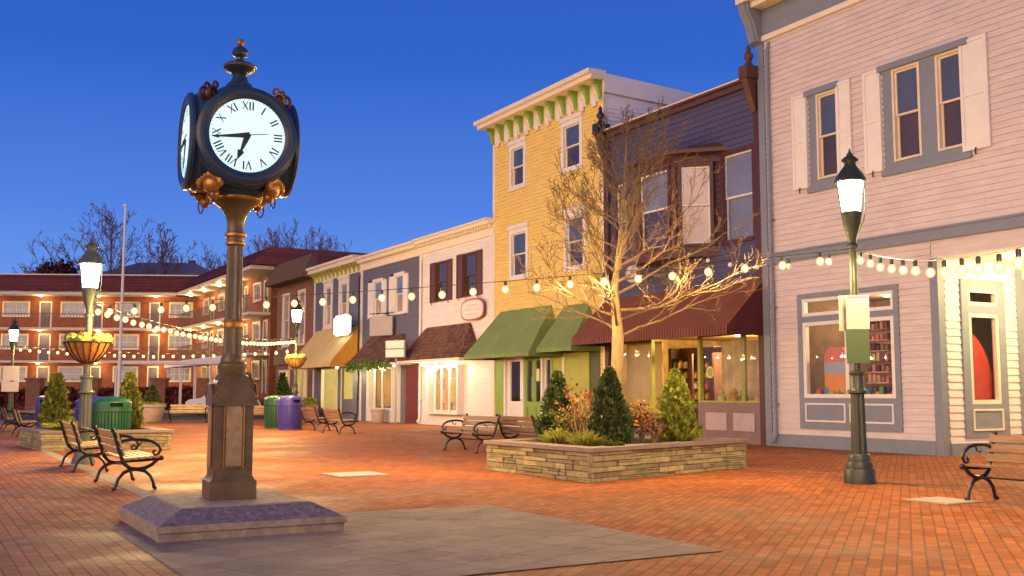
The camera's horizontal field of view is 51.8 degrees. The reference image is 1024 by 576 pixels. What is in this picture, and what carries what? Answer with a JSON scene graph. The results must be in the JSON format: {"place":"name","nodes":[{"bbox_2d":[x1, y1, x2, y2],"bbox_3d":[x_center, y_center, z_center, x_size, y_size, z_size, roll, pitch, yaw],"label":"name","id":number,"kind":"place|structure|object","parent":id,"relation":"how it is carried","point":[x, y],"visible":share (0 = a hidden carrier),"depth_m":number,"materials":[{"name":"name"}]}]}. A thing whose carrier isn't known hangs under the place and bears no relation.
{"place":"outdoors","nodes":[
{"label":"outdoors","id":0,"kind":"place"},
{"bbox_2d":[0,440,181,575],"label":"brick walk","id":1,"kind":"structure","parent":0,"point":[56,519],"depth_m":10.51,"materials":[{"name":"brick"}]},
{"bbox_2d":[0,413,263,419],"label":"road","id":2,"kind":"structure","parent":0,"point":[165,416],"depth_m":57.95,"materials":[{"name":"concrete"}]},
{"bbox_2d":[117,203,127,396],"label":"flagpole","id":3,"kind":"object","parent":2,"relation":"on","point":[125,205],"visible":0.87,"depth_m":58.09,"materials":[{"name":"metal"}]},
{"bbox_2d":[114,362,219,395],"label":"pipe frame","id":4,"kind":"object","parent":2,"relation":"on","point":[164,363],"visible":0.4,"depth_m":61.81,"materials":[{"name":"white paint"}]},
{"bbox_2d":[0,247,368,409],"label":"motel","id":5,"kind":"structure","parent":2,"relation":"on","point":[45,311],"depth_m":79.01,"materials":[{"name":"brick"}]},
{"bbox_2d":[0,333,28,349],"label":"window","id":6,"kind":"structure","parent":5,"relation":"in","point":[23,338],"depth_m":79.11,"materials":[{"name":"glass"}]},
{"bbox_2d":[2,301,29,316],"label":"window","id":7,"kind":"structure","parent":5,"relation":"in","point":[7,306],"depth_m":79.36,"materials":[{"name":"glass"}]},
{"bbox_2d":[39,301,52,326],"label":"door","id":8,"kind":"structure","parent":5,"relation":"in","point":[45,306],"depth_m":79.46,"materials":[{"name":"beige paint"}]},
{"bbox_2d":[58,366,82,381],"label":"window","id":9,"kind":"structure","parent":5,"relation":"in","point":[71,373],"depth_m":79.20,"materials":[{"name":"glass"}]},
{"bbox_2d":[60,301,85,316],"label":"window","id":10,"kind":"structure","parent":5,"relation":"in","point":[66,306],"depth_m":79.69,"materials":[{"name":"glass"}]},
{"bbox_2d":[113,334,138,349],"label":"window","id":11,"kind":"structure","parent":5,"relation":"in","point":[127,339],"depth_m":79.75,"materials":[{"name":"glass"}]},
{"bbox_2d":[147,334,159,360],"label":"door","id":12,"kind":"structure","parent":5,"relation":"in","point":[153,339],"depth_m":79.84,"materials":[{"name":"beige paint"}]},
{"bbox_2d":[168,334,191,349],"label":"window","id":13,"kind":"structure","parent":5,"relation":"in","point":[174,341],"depth_m":80.06,"materials":[{"name":"glass"}]},
{"bbox_2d":[274,372,291,395],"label":"conifer","id":14,"kind":"object","parent":2,"relation":"on","point":[283,388],"visible":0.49,"depth_m":56.62,"materials":[{"name":"green plant"}]},
{"bbox_2d":[265,253,316,397],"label":"brick shop","id":15,"kind":"structure","parent":2,"relation":"on","point":[288,278],"depth_m":59.30,"materials":[{"name":"brown brick"}]},
{"bbox_2d":[281,293,289,347],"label":"window","id":16,"kind":"structure","parent":15,"relation":"in","point":[286,298],"depth_m":60.97,"materials":[{"name":"beige paint"}]},
{"bbox_2d":[298,288,305,345],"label":"window","id":17,"kind":"structure","parent":15,"relation":"in","point":[301,338],"depth_m":58.34,"materials":[{"name":"beige paint"}]},
{"bbox_2d":[0,0,756,291],"label":"sky","id":18,"kind":"structure","parent":0,"point":[387,96],"materials":[{"name":"blue"}]},
{"bbox_2d":[0,419,1023,575],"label":"plaza","id":19,"kind":"structure","parent":0,"point":[753,522],"depth_m":13.28,"materials":[{"name":"brick"}]},
{"bbox_2d":[4,318,19,424],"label":"street lamp","id":20,"kind":"object","parent":19,"relation":"on","point":[13,328],"visible":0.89,"depth_m":43.35,"materials":[{"name":"metal"}]},
{"bbox_2d":[1,366,19,391],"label":"pole sign","id":21,"kind":"object","parent":20,"relation":"attached to","point":[10,373],"visible":1,"depth_m":43.18,"materials":[{"name":"grey metal"}]},
{"bbox_2d":[11,408,37,436],"bbox_3d":[-14.938,4.110,32.347,0.706,0.838,1.612,3,-7,-29],"label":"bench","id":22,"kind":"object","parent":19,"relation":"on","point":[17,413],"visible":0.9,"depth_m":31.79,"materials":[{"name":"wood"}]},
{"bbox_2d":[58,420,113,472],"bbox_3d":[-7.302,2.688,18.046,0.706,0.838,1.672,3,-7,-29],"label":"bench","id":23,"kind":"object","parent":19,"relation":"on","point":[82,446],"visible":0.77,"depth_m":17.75,"materials":[{"name":"wood"}]},
{"bbox_2d":[18,441,154,497],"bbox_3d":[-8.232,3.256,19.687,0.220,0.001,20.400,3,-7,-29],"label":"paving strip","id":24,"kind":"object","parent":19,"relation":"on","point":[138,491],"visible":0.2,"depth_m":16.16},
{"bbox_2d":[71,238,103,464],"bbox_3d":[-7.883,1.138,19.583,0.480,4.210,0.480,0,-6,0],"label":"street lamp","id":25,"kind":"object","parent":19,"relation":"on","point":[90,262],"visible":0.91,"depth_m":19.56,"materials":[{"name":"metal"}]},
{"bbox_2d":[62,332,112,363],"bbox_3d":[-7.883,1.115,19.585,0.891,0.591,0.890,0,-6,0],"label":"flower basket","id":26,"kind":"object","parent":25,"relation":"attached to","point":[81,348],"visible":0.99,"depth_m":19.33,"materials":[{"name":"wicker"}]},
{"bbox_2d":[95,305,295,345],"bbox_3d":[-8.035,1.244,29.823,0.139,0.737,20.404,0,-6,-1],"label":"string light","id":27,"kind":"object","parent":25,"relation":"hanging from","point":[157,327],"visible":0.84,"depth_m":25.56,"materials":[{"name":"white glass"}]},
{"bbox_2d":[17,427,173,450],"bbox_3d":[-9.970,3.575,25.092,3.765,0.450,2.695,2,-6,-16],"label":"stone planter","id":28,"kind":"object","parent":19,"relation":"on","point":[41,438],"visible":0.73,"depth_m":24.17,"materials":[{"name":"stone"}]},
{"bbox_2d":[37,371,74,429],"bbox_3d":[-11.050,2.724,25.474,0.854,1.461,0.818,-1,-6,9],"label":"conifer","id":29,"kind":"object","parent":28,"relation":"on","point":[51,407],"visible":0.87,"depth_m":25.33,"materials":[{"name":"green plant"}]},
{"bbox_2d":[119,371,145,427],"bbox_3d":[-9.460,2.774,26.057,0.872,1.476,0.813,3,-6,-28],"label":"conifer","id":30,"kind":"object","parent":28,"relation":"on","point":[129,389],"visible":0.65,"depth_m":25.97,"materials":[{"name":"green plant"}]},
{"bbox_2d":[91,396,132,429],"bbox_3d":[-9.667,3.225,25.463,0.940,1.220,0.940,3,-7,-30],"label":"litter bin","id":31,"kind":"object","parent":19,"relation":"on","point":[111,412],"visible":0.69,"depth_m":25.13,"materials":[{"name":"green paint"}]},
{"bbox_2d":[93,425,163,490],"bbox_3d":[-5.442,2.373,14.883,0.706,0.838,1.672,3,-7,-29],"label":"bench","id":32,"kind":"object","parent":19,"relation":"on","point":[128,456],"visible":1,"depth_m":14.33,"materials":[{"name":"wood"}]},
{"bbox_2d":[142,403,166,421],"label":"round planter","id":33,"kind":"object","parent":19,"relation":"on","point":[153,413],"visible":0.66,"depth_m":47.21,"materials":[{"name":"ceramic"}]},
{"bbox_2d":[168,404,207,422],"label":"bench","id":34,"kind":"object","parent":19,"relation":"on","point":[205,411],"visible":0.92,"depth_m":46.21,"materials":[{"name":"wood"}]},
{"bbox_2d":[263,395,280,428],"bbox_3d":[-8.680,4.552,38.810,0.940,1.220,0.940,1,-6,-10],"label":"litter bin","id":35,"kind":"object","parent":19,"relation":"on","point":[270,412],"visible":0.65,"depth_m":38.41,"materials":[{"name":"green paint"}]},
{"bbox_2d":[277,395,303,429],"bbox_3d":[-7.903,4.426,37.539,0.940,1.220,0.940,5,-7,-40],"label":"litter bin","id":36,"kind":"object","parent":19,"relation":"on","point":[289,416],"visible":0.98,"depth_m":37.17,"materials":[{"name":"blue paint"}]},
{"bbox_2d":[291,298,302,395],"bbox_3d":[-8.188,2.793,39.919,0.480,4.940,0.480,0,-6,0],"label":"street lamp","id":37,"kind":"object","parent":19,"relation":"on","point":[297,312],"visible":0.73,"depth_m":39.94,"materials":[{"name":"metal"}]},
{"bbox_2d":[299,406,331,430],"bbox_3d":[-6.832,4.542,36.689,0.706,0.838,1.612,3,-7,-29],"label":"bench","id":38,"kind":"object","parent":19,"relation":"on","point":[309,413],"visible":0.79,"depth_m":36.61,"materials":[{"name":"wood"}]},
{"bbox_2d":[288,254,361,419],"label":"blue shop","id":39,"kind":"structure","parent":19,"relation":"on","point":[329,354],"depth_m":53.08,"materials":[{"name":"wood"}]},
{"bbox_2d":[322,278,333,330],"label":"window","id":40,"kind":"structure","parent":39,"relation":"in","point":[328,284],"depth_m":54.76,"materials":[{"name":"beige paint"}]},
{"bbox_2d":[337,274,349,315],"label":"window","id":41,"kind":"structure","parent":39,"relation":"in","point":[343,298],"depth_m":52.86,"materials":[{"name":"beige paint"}]},
{"bbox_2d":[334,314,355,335],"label":"lit sign","id":42,"kind":"object","parent":39,"relation":"attached to","point":[343,325],"visible":1,"depth_m":50.50,"materials":[{"name":"white"}]},
{"bbox_2d":[321,407,357,434],"bbox_3d":[-5.550,4.259,33.850,0.706,0.838,1.612,3,-7,-29],"label":"bench","id":43,"kind":"object","parent":19,"relation":"on","point":[336,416],"visible":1,"depth_m":33.61,"materials":[{"name":"wood"}]},
{"bbox_2d":[348,241,418,423],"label":"slate blue shop","id":44,"kind":"structure","parent":19,"relation":"on","point":[396,267],"depth_m":47.05},
{"bbox_2d":[344,358,392,373],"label":"garland","id":45,"kind":"object","parent":44,"relation":"attached to","point":[369,365],"visible":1,"depth_m":46.75},
{"bbox_2d":[372,277,385,316],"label":"window","id":46,"kind":"structure","parent":44,"relation":"in","point":[376,283],"depth_m":49.10,"materials":[{"name":"white paint"}]},
{"bbox_2d":[370,312,393,335],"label":"hanging sign","id":47,"kind":"object","parent":44,"relation":"attached to","point":[381,325],"visible":1,"depth_m":47.00,"materials":[{"name":"wood"}]},
{"bbox_2d":[366,365,400,421],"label":"bay window","id":48,"kind":"structure","parent":44,"relation":"in","point":[370,375],"depth_m":46.75,"materials":[{"name":"white paint"}]},
{"bbox_2d":[393,271,407,314],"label":"window","id":49,"kind":"structure","parent":44,"relation":"in","point":[398,277],"depth_m":46.93,"materials":[{"name":"white paint"}]},
{"bbox_2d":[405,364,417,423],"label":"side door","id":50,"kind":"structure","parent":44,"relation":"in","point":[411,377],"depth_m":45.00,"materials":[{"name":"wood"}]},
{"bbox_2d":[385,339,405,424],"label":"striped sign","id":51,"kind":"object","parent":19,"relation":"on","point":[396,349],"visible":1,"depth_m":43.20,"materials":[{"name":"grey paint"}]},
{"bbox_2d":[111,505,723,575],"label":"slate patch","id":52,"kind":"object","parent":19,"relation":"on","point":[460,540],"visible":1,"depth_m":8.85,"materials":[{"name":"stone"}]},
{"bbox_2d":[118,489,346,542],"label":"clock plinth","id":53,"kind":"structure","parent":52,"relation":"on","point":[158,518],"depth_m":9.71,"materials":[{"name":"stone"}]},
{"bbox_2d":[177,39,299,500],"bbox_3d":[-2.796,-0.249,10.633,1.078,4.655,1.078,3,-6,-25],"label":"street clock","id":54,"kind":"object","parent":53,"relation":"on","point":[238,150],"visible":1,"depth_m":10.34,"materials":[{"name":"brown metal"}]},
{"bbox_2d":[397,217,493,426],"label":"white shop","id":55,"kind":"structure","parent":19,"relation":"on","point":[442,344],"depth_m":41.62},
{"bbox_2d":[435,260,446,301],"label":"window","id":56,"kind":"structure","parent":55,"relation":"in","point":[440,272],"depth_m":43.26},
{"bbox_2d":[424,364,464,414],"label":"display window","id":57,"kind":"structure","parent":55,"relation":"in","point":[430,370],"depth_m":41.78,"materials":[{"name":"white paint"}]},
{"bbox_2d":[463,251,475,297],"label":"window","id":58,"kind":"structure","parent":55,"relation":"in","point":[468,258],"depth_m":41.07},
{"bbox_2d":[461,291,484,320],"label":"shop sign","id":59,"kind":"object","parent":55,"relation":"attached to","point":[472,309],"visible":1,"depth_m":40.14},
{"bbox_2d":[440,414,500,453],"bbox_3d":[-0.934,3.212,23.319,0.706,0.838,1.612,3,-7,-29],"label":"bench","id":60,"kind":"object","parent":19,"relation":"on","point":[486,422],"visible":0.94,"depth_m":23.32,"materials":[{"name":"wood"}]},
{"bbox_2d":[496,414,552,438],"bbox_3d":[0.322,3.201,23.206,0.706,0.838,1.612,3,-7,-29],"label":"bench","id":61,"kind":"object","parent":19,"relation":"on","point":[511,421],"visible":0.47,"depth_m":23.22,"materials":[{"name":"wood"}]},
{"bbox_2d":[464,67,695,431],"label":"yellow shop","id":62,"kind":"structure","parent":19,"relation":"on","point":[530,136],"depth_m":35.87},
{"bbox_2d":[507,357,521,426],"bbox_3d":[0.113,3.740,37.459,0.123,2.530,1.160,3,-7,-29],"label":"door","id":63,"kind":"structure","parent":62,"relation":"in","point":[514,408],"depth_m":37.68,"materials":[{"name":"white paint"}]},
{"bbox_2d":[507,136,526,191],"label":"window","id":64,"kind":"structure","parent":62,"relation":"in","point":[517,148],"depth_m":38.05,"materials":[{"name":"white paint"}]},
{"bbox_2d":[507,221,528,281],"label":"window","id":65,"kind":"structure","parent":62,"relation":"in","point":[518,233],"depth_m":37.69,"materials":[{"name":"white paint"}]},
{"bbox_2d":[525,357,533,427],"bbox_3d":[0.609,3.653,36.590,0.123,2.530,0.570,3,-7,-29],"label":"door","id":66,"kind":"structure","parent":62,"relation":"in","point":[529,406],"depth_m":36.70,"materials":[{"name":"green paint"}]},
{"bbox_2d":[559,111,583,174],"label":"window","id":67,"kind":"structure","parent":62,"relation":"in","point":[571,126],"depth_m":34.92,"materials":[{"name":"white paint"}]},
{"bbox_2d":[561,205,586,272],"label":"window","id":68,"kind":"structure","parent":62,"relation":"in","point":[569,238],"depth_m":34.54,"materials":[{"name":"white paint"}]},
{"bbox_2d":[590,351,600,417],"bbox_3d":[2.657,3.108,33.028,0.080,2.950,0.630,3,-7,-29],"label":"side door","id":69,"kind":"structure","parent":62,"relation":"in","point":[595,360],"depth_m":33.11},
{"bbox_2d":[483,435,749,482],"bbox_3d":[1.567,2.833,17.881,3.034,0.500,4.579,-5,-8,43],"label":"stone planter","id":70,"kind":"object","parent":19,"relation":"on","point":[636,458],"visible":0.95,"depth_m":16.60,"materials":[{"name":"stone"}]},
{"bbox_2d":[533,369,578,436],"bbox_3d":[0.789,2.076,18.582,0.856,1.286,0.869,0,-6,-1],"label":"conifer","id":71,"kind":"object","parent":70,"relation":"on","point":[552,391],"visible":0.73,"depth_m":18.48,"materials":[{"name":"green plant"}]},
{"bbox_2d":[537,426,576,444],"bbox_3d":[0.752,2.398,17.151,0.713,0.321,0.694,0,-6,0],"label":"grass tuft","id":72,"kind":"object","parent":70,"relation":"on","point":[557,435],"visible":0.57,"depth_m":17.00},
{"bbox_2d":[541,405,589,433],"bbox_3d":[0.980,2.320,18.199,0.803,0.695,0.769,3,-6,-27],"label":"shrub","id":73,"kind":"object","parent":70,"relation":"on","point":[565,420],"visible":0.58,"depth_m":18.13,"materials":[{"name":"green plant"}]},
{"bbox_2d":[555,390,601,432],"bbox_3d":[1.116,2.148,17.486,0.830,0.895,0.795,0,-6,0],"label":"shrub","id":74,"kind":"object","parent":70,"relation":"on","point":[578,416],"visible":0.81,"depth_m":17.39,"materials":[{"name":"orange plant"}]},
{"bbox_2d":[565,428,606,445],"bbox_3d":[1.145,2.320,16.398,0.683,0.328,0.676,0,-6,0],"label":"grass tuft","id":75,"kind":"object","parent":70,"relation":"on","point":[586,438],"visible":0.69,"depth_m":16.25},
{"bbox_2d":[582,365,637,442],"bbox_3d":[1.558,1.894,16.896,0.910,1.315,0.827,-5,-8,41],"label":"conifer","id":76,"kind":"object","parent":70,"relation":"on","point":[607,390],"visible":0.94,"depth_m":16.75,"materials":[{"name":"green plant"}]},
{"bbox_2d":[622,396,661,442],"bbox_3d":[2.114,2.160,17.148,0.635,0.804,0.659,-4,-7,32],"label":"shrub","id":77,"kind":"object","parent":70,"relation":"on","point":[640,432],"visible":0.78,"depth_m":17.12,"materials":[{"name":"orange plant"}]},
{"bbox_2d":[514,96,771,436],"bbox_3d":[2.217,-0.338,17.988,4.360,5.973,4.603,0,-6,0],"label":"bare tree","id":78,"kind":"object","parent":70,"relation":"on","point":[617,353],"visible":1,"depth_m":17.74,"materials":[{"name":"brown plant"}]},
{"bbox_2d":[632,413,670,442],"bbox_3d":[2.322,2.264,16.835,0.541,0.536,0.836,4,-7,-37],"label":"shrub","id":79,"kind":"object","parent":70,"relation":"on","point":[657,430],"visible":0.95,"depth_m":16.81,"materials":[{"name":"orange plant"}]},
{"bbox_2d":[648,367,705,441],"bbox_3d":[2.737,1.986,17.761,0.916,1.302,0.870,2,-6,-17],"label":"conifer","id":80,"kind":"object","parent":70,"relation":"on","point":[679,423],"visible":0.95,"depth_m":17.61,"materials":[{"name":"green plant"}]},
{"bbox_2d":[572,45,765,444],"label":"purple shop","id":81,"kind":"structure","parent":19,"relation":"on","point":[724,127],"depth_m":28.52},
{"bbox_2d":[624,339,655,412],"bbox_3d":[3.601,2.582,31.371,0.120,2.230,2.000,3,-7,-29],"label":"shop window","id":82,"kind":"structure","parent":81,"relation":"in","point":[652,342],"depth_m":30.53,"materials":[{"name":"green paint"}]},
{"bbox_2d":[638,165,670,252],"bbox_3d":[4.003,-2.170,29.414,0.170,2.280,1.440,3,-7,-29],"label":"window","id":83,"kind":"structure","parent":81,"relation":"in","point":[654,217],"depth_m":29.40,"materials":[{"name":"glass"}]},
{"bbox_2d":[671,346,721,408],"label":"display shelves","id":84,"kind":"object","parent":81,"relation":"in","point":[679,354],"visible":0.31,"depth_m":32.33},
{"bbox_2d":[678,162,714,246],"bbox_3d":[4.981,-2.258,28.533,0.956,2.280,0.170,-2,-6,16],"label":"window","id":85,"kind":"structure","parent":81,"relation":"in","point":[702,232],"depth_m":28.53,"materials":[{"name":"white paint"}]},
{"bbox_2d":[688,347,721,426],"bbox_3d":[5.723,3.003,30.201,0.060,2.600,2.010,3,-7,-29],"label":"shop door","id":86,"kind":"structure","parent":81,"relation":"in","point":[711,350],"depth_m":30.70,"materials":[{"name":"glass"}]},
{"bbox_2d":[697,334,759,402],"bbox_3d":[5.742,2.048,27.672,0.150,1.900,2.510,3,-7,-29],"label":"shop window","id":87,"kind":"structure","parent":81,"relation":"in","point":[743,347],"depth_m":27.42,"materials":[{"name":"green paint"}]},
{"bbox_2d":[720,143,755,245],"bbox_3d":[5.979,-2.436,27.657,0.190,2.520,1.360,3,-7,-29],"label":"window","id":88,"kind":"structure","parent":81,"relation":"in","point":[739,171],"depth_m":27.74,"materials":[{"name":"glass"}]},
{"bbox_2d":[721,339,758,399],"bbox_3d":[6.144,2.216,28.352,0.134,1.600,1.500,3,-7,-29],"label":"drape","id":89,"kind":"object","parent":81,"relation":"hanging from","point":[731,365],"visible":0.7,"depth_m":28.48,"materials":[{"name":"fabric"}]},
{"bbox_2d":[834,148,876,484],"bbox_3d":[5.034,0.369,15.485,0.480,4.930,0.480,0,-6,0],"label":"street lamp","id":90,"kind":"object","parent":19,"relation":"on","point":[850,181],"visible":1,"depth_m":15.46,"materials":[{"name":"metal"}]},
{"bbox_2d":[93,249,848,314],"bbox_3d":[-1.424,-0.033,17.612,13.569,0.699,0.137,-2,-6,18],"label":"string light","id":91,"kind":"object","parent":90,"relation":"hanging from","point":[569,284],"visible":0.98,"depth_m":17.29,"materials":[{"name":"white glass"}]},
{"bbox_2d":[839,295,869,363],"bbox_3d":[5.012,0.607,15.438,0.412,1.001,0.220,-1,-6,12],"label":"pole sign","id":92,"kind":"object","parent":90,"relation":"attached to","point":[854,318],"visible":1,"depth_m":15.33,"materials":[{"name":"green metal"}]},
{"bbox_2d":[854,246,1023,277],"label":"string light","id":93,"kind":"object","parent":90,"relation":"hanging from","point":[999,266],"visible":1,"depth_m":11.60,"materials":[{"name":"white glass"}]},
{"bbox_2d":[735,0,1023,455],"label":"lilac shop","id":94,"kind":"structure","parent":19,"relation":"on","point":[916,107],"depth_m":23.20},
{"bbox_2d":[815,88,837,179],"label":"window","id":95,"kind":"structure","parent":94,"relation":"in","point":[826,134],"depth_m":25.14,"materials":[{"name":"glass"}]},
{"bbox_2d":[802,290,895,397],"bbox_3d":[7.715,1.340,24.186,0.115,2.358,2.728,3,-7,-29],"label":"shop window","id":96,"kind":"structure","parent":94,"relation":"in","point":[805,326],"depth_m":24.48,"materials":[{"name":"white paint"}]},
{"bbox_2d":[891,61,922,161],"bbox_3d":[8.668,-3.843,23.057,0.180,2.086,0.740,3,-7,-29],"label":"window","id":97,"kind":"structure","parent":94,"relation":"in","point":[905,80],"depth_m":23.12,"materials":[{"name":"glass"}]},
{"bbox_2d":[934,48,961,151],"bbox_3d":[9.236,-3.942,22.061,0.180,2.086,0.740,3,-7,-29],"label":"window","id":98,"kind":"structure","parent":94,"relation":"in","point":[947,82],"depth_m":22.19,"materials":[{"name":"glass"}]},
{"bbox_2d":[972,334,992,399],"bbox_3d":[10.013,1.755,22.725,0.918,1.750,0.067,-20,5,-30],"label":"surfboard","id":99,"kind":"object","parent":94,"relation":"in","point":[983,384],"visible":0.41,"depth_m":22.75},
{"bbox_2d":[958,278,1010,437],"bbox_3d":[10.111,1.504,22.606,1.430,3.360,0.165,3,-7,-29],"label":"door","id":100,"kind":"structure","parent":94,"relation":"in","point":[982,417],"depth_m":22.55,"materials":[{"name":"beige paint"}]},
{"bbox_3d":[8.083,2.724,24.259,0.610,0.060,2.890,3,-7,-29],"label":"display shelf","id":101,"kind":"object","parent":94,"relation":"in","visible":0},
{"bbox_2d":[824,347,845,393],"bbox_3d":[7.685,1.979,24.956,0.050,1.160,0.720,3,-7,-29],"label":"bodyboard","id":102,"kind":"object","parent":101,"relation":"on","point":[834,369],"visible":0.66,"depth_m":24.96,"materials":[{"name":"orange plastic"}]},
{"bbox_2d":[867,320,892,393],"bbox_3d":[8.419,1.676,23.983,0.320,1.950,0.640,3,-7,-29],"label":"stocked rack","id":103,"kind":"object","parent":101,"relation":"on","point":[875,326],"visible":0.75,"depth_m":23.90,"materials":[{"name":"wood"}]},
{"bbox_2d":[903,497,982,504],"bbox_3d":[5.189,2.558,12.702,0.640,0.014,0.640,3,-7,-29],"label":"cover plate","id":104,"kind":"object","parent":19,"relation":"on","point":[943,500],"visible":1,"depth_m":12.61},
{"bbox_2d":[959,431,1023,499],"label":"bench","id":105,"kind":"object","parent":19,"relation":"on","point":[993,447],"visible":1,"depth_m":12.71,"materials":[{"name":"wood"}]},
{"label":"ground","id":106,"kind":"structure","parent":0,"visible":0},
{"bbox_2d":[24,378,46,409],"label":"brick pier","id":107,"kind":"structure","parent":106,"relation":"on","point":[34,388],"depth_m":74.25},
{"bbox_2d":[32,255,80,291],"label":"red tree","id":108,"kind":"object","parent":106,"relation":"on","point":[61,268],"visible":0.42,"depth_m":109.57,"materials":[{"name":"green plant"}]},
{"bbox_2d":[12,202,180,291],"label":"bare tree","id":109,"kind":"object","parent":106,"relation":"on","point":[111,239],"visible":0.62,"depth_m":118.83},
{"bbox_2d":[0,385,192,409],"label":"hedge","id":110,"kind":"object","parent":106,"relation":"on","point":[172,395],"visible":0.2,"depth_m":74.57,"materials":[{"name":"plant"}]},
{"bbox_2d":[99,224,208,291],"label":"bare tree","id":111,"kind":"object","parent":106,"relation":"on","point":[163,249],"visible":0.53,"depth_m":111.81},
{"bbox_2d":[101,260,209,291],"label":"grey roof house","id":112,"kind":"structure","parent":106,"relation":"on","point":[190,267],"depth_m":122.99,"materials":[{"name":"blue stone"}]},
{"bbox_2d":[150,378,169,409],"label":"brick pier","id":113,"kind":"structure","parent":106,"relation":"on","point":[161,385],"depth_m":74.28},
{"bbox_2d":[243,218,351,256],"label":"bare tree","id":114,"kind":"object","parent":106,"relation":"on","point":[292,239],"visible":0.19,"depth_m":140.34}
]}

